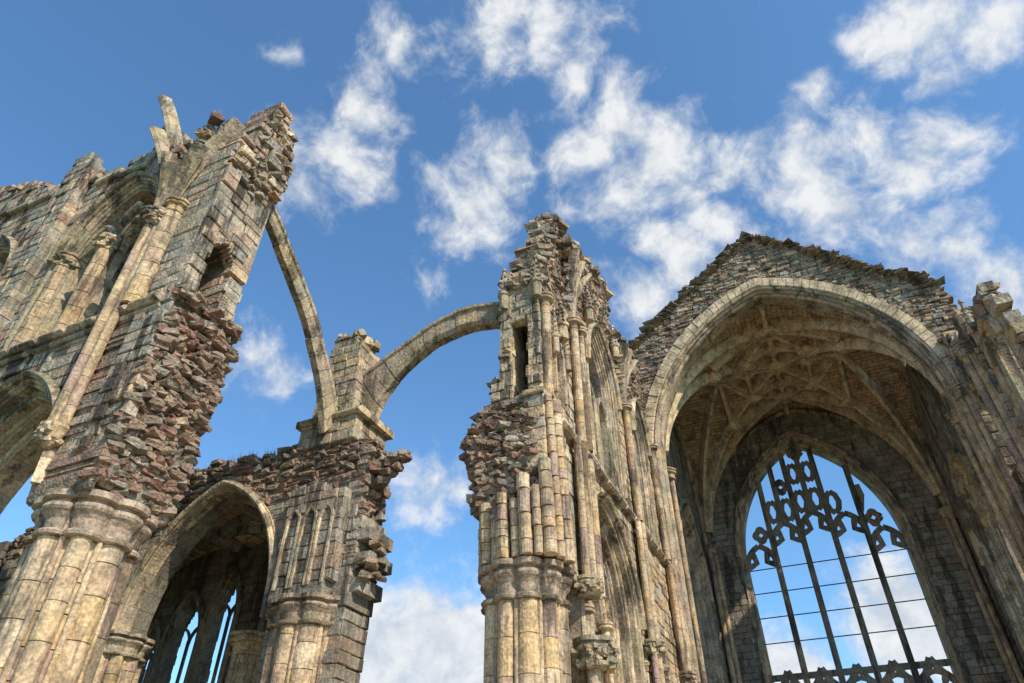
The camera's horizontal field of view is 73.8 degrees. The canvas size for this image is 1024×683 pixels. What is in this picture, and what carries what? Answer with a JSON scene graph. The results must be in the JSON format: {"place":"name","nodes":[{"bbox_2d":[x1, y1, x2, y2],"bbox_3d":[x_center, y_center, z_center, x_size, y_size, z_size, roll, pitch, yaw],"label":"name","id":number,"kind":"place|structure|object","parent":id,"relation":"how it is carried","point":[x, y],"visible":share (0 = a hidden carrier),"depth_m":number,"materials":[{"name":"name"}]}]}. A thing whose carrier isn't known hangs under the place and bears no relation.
{"place":"outdoors","nodes":[
{"label":"outdoors","id":0,"kind":"place"},
{"bbox_2d":[62,180,277,465],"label":"grass tufts","id":1,"kind":"object","parent":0,"point":[274,452],"visible":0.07,"depth_m":23.94,"materials":[{"name":"yellow"}]},
{"bbox_2d":[0,0,1023,682],"label":"sky","id":2,"kind":"structure","parent":0,"point":[890,133],"materials":[{"name":"blue"}]},
{"label":"ground","id":3,"kind":"structure","parent":0,"visible":0},
{"bbox_2d":[0,94,245,564],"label":"arch mouldings","id":4,"kind":"object","parent":3,"relation":"on","point":[128,205],"visible":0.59,"depth_m":18.24,"materials":[{"name":"stone"}]},
{"bbox_2d":[0,195,189,682],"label":"clustered piers","id":5,"kind":"structure","parent":4,"relation":"on","point":[60,601],"depth_m":13.46,"materials":[{"name":"stone"}]},
{"bbox_2d":[26,284,242,527],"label":"broken stone wall","id":6,"kind":"structure","parent":4,"relation":"on","point":[195,352],"depth_m":15.71,"materials":[{"name":"stone"}]},
{"bbox_2d":[0,131,272,504],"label":"ashlar wall","id":7,"kind":"structure","parent":4,"relation":"on","point":[211,249],"depth_m":19.80,"materials":[{"name":"beige stone"}]},
{"bbox_2d":[0,102,298,208],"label":"ruined transept wall","id":8,"kind":"structure","parent":4,"relation":"on","point":[259,154],"depth_m":21.91,"materials":[{"name":"stone"}]},
{"bbox_2d":[265,205,339,433],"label":"flying buttress","id":9,"kind":"structure","parent":8,"relation":"attached to","point":[326,397],"depth_m":23.12,"materials":[{"name":"stone"}]},
{"bbox_2d":[0,438,412,682],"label":"ruined side chapel","id":10,"kind":"structure","parent":3,"relation":"on","point":[292,546],"depth_m":22.00,"materials":[{"name":"stone"}]},
{"bbox_2d":[295,329,393,450],"bbox_3d":[-5.824,1.855,24.768,2.700,5.206,2.100,-16,-41,19],"label":"buttress pinnacle","id":11,"kind":"object","parent":10,"relation":"on","point":[353,357],"visible":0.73,"depth_m":23.64,"materials":[{"name":"stone"}]},
{"bbox_2d":[478,249,698,682],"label":"arch mouldings","id":12,"kind":"object","parent":3,"relation":"on","point":[619,652],"visible":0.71,"depth_m":23.26,"materials":[{"name":"stone"}]},
{"bbox_2d":[478,291,691,682],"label":"clustered piers","id":13,"kind":"structure","parent":12,"relation":"on","point":[526,639],"depth_m":17.48,"materials":[{"name":"stone"}]},
{"bbox_2d":[628,231,1023,682],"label":"vaulted presbytery","id":14,"kind":"structure","parent":3,"relation":"on","point":[898,393],"depth_m":37.64,"materials":[{"name":"stone"}]},
{"label":"gravel floor","id":15,"kind":"structure","parent":0,"visible":0},
{"bbox_2d":[484,269,680,682],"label":"ashlar wall","id":16,"kind":"structure","parent":15,"relation":"on","point":[523,375],"depth_m":22.10,"materials":[{"name":"stone"}]},
{"bbox_2d":[362,302,499,430],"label":"flying buttress","id":17,"kind":"structure","parent":16,"relation":"attached to","point":[384,377],"depth_m":24.18,"materials":[{"name":"stone"}]},
{"bbox_2d":[459,393,540,520],"bbox_3d":[0.069,3.536,19.527,2.549,3.536,2.665,-16,-41,19],"label":"masonry","id":18,"kind":"object","parent":16,"relation":"on","point":[493,457],"visible":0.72,"depth_m":18.68,"materials":[{"name":"stone"}]},
{"bbox_2d":[486,212,647,431],"bbox_3d":[3.045,1.740,28.455,3.356,14.002,15.071,-16,-41,19],"label":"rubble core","id":19,"kind":"object","parent":16,"relation":"on","point":[550,242],"visible":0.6,"depth_m":26.25,"materials":[{"name":"stone"}]}
]}

